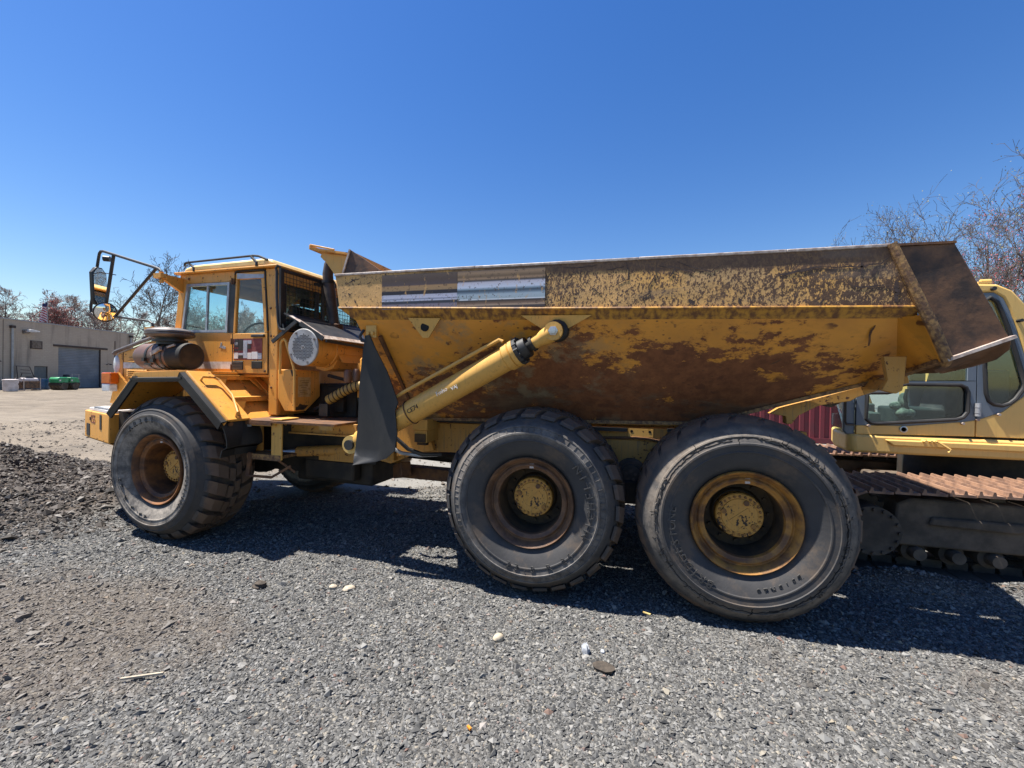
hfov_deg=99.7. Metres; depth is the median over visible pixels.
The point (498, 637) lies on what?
stone
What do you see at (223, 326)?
tree
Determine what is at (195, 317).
tree
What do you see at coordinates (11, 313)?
tree
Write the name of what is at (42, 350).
warehouse
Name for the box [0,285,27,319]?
tree
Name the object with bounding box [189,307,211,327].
tree
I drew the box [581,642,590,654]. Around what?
stone
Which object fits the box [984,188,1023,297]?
tree
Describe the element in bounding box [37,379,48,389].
drum
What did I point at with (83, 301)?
tree
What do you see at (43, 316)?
flag
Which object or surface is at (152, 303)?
tree
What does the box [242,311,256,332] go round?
tree
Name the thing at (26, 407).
ground
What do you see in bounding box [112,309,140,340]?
tree
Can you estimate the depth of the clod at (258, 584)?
3.77 m
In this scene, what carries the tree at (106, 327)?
on the ground
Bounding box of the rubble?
[0,442,132,552]
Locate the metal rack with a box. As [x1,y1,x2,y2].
[16,366,34,378]
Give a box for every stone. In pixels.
[329,584,336,589]
[342,585,355,590]
[493,633,503,641]
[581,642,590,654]
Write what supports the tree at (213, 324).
on the ground
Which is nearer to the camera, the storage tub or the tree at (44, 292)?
the storage tub
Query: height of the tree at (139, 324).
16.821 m
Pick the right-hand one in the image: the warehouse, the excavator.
the excavator
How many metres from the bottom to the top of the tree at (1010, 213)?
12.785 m
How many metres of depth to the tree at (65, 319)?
78.01 m
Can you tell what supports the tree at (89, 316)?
on the ground
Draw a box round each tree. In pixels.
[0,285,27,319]
[0,303,27,319]
[21,311,35,319]
[23,288,81,324]
[23,290,82,326]
[54,303,79,325]
[57,295,88,327]
[60,296,96,326]
[65,308,104,329]
[73,304,126,331]
[79,313,109,329]
[79,313,114,330]
[110,253,205,338]
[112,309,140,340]
[120,305,155,342]
[150,313,188,327]
[175,296,222,329]
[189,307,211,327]
[201,308,237,333]
[216,313,224,329]
[238,300,261,332]
[238,307,252,332]
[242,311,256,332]
[254,315,263,332]
[826,170,1023,298]
[899,140,1023,299]
[930,219,1016,284]
[959,201,1023,297]
[972,225,1023,301]
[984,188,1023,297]
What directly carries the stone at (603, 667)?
on the ground
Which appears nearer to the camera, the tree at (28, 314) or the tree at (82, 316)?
the tree at (82, 316)
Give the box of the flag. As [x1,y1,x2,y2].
[38,301,47,322]
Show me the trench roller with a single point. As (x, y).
(63, 383)
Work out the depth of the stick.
2.59 m
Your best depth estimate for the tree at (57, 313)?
74.20 m
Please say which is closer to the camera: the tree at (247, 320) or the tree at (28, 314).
the tree at (247, 320)
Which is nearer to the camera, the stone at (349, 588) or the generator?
the stone at (349, 588)
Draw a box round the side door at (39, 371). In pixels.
[34,366,46,378]
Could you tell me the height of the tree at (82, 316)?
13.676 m
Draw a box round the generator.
[15,377,40,390]
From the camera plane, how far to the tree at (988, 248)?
20.26 m
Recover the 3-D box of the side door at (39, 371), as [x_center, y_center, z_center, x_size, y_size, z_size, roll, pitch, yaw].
[-54.492,-0.774,49.834,0.150,2.540,1.448,1,1,-1]
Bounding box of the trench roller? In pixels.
[48,377,79,389]
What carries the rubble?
on the ground
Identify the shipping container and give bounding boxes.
[748,405,841,443]
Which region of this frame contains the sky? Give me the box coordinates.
[0,0,1023,347]
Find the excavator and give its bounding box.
[816,279,1023,582]
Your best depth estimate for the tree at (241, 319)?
96.42 m
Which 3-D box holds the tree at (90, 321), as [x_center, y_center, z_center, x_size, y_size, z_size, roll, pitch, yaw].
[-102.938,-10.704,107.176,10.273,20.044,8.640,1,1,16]
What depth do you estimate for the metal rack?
47.82 m
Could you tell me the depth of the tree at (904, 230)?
20.38 m
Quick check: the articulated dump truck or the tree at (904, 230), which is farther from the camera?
the tree at (904, 230)
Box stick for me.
[120,671,163,680]
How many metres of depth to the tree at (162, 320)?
78.67 m
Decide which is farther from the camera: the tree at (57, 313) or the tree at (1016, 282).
the tree at (57, 313)
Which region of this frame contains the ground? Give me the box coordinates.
[0,387,1023,767]
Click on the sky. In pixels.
(396, 134)
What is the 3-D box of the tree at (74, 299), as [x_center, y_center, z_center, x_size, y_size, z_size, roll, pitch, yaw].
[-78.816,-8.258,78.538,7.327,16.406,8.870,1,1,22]
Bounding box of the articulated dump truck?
[85,240,1017,622]
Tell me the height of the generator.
1.360 m
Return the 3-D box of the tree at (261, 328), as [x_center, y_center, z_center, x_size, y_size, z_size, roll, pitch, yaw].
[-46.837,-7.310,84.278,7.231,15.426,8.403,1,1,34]
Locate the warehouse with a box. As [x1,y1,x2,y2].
[0,317,133,388]
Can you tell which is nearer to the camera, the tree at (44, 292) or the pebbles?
the pebbles
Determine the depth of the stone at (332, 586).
3.75 m
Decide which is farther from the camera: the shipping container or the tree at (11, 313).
the tree at (11, 313)
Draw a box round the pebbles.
[0,419,450,517]
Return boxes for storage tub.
[1,379,19,390]
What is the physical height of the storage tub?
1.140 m
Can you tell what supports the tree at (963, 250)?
on the ground
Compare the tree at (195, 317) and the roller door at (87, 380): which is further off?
the tree at (195, 317)
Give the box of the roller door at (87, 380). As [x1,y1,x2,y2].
[58,347,98,387]

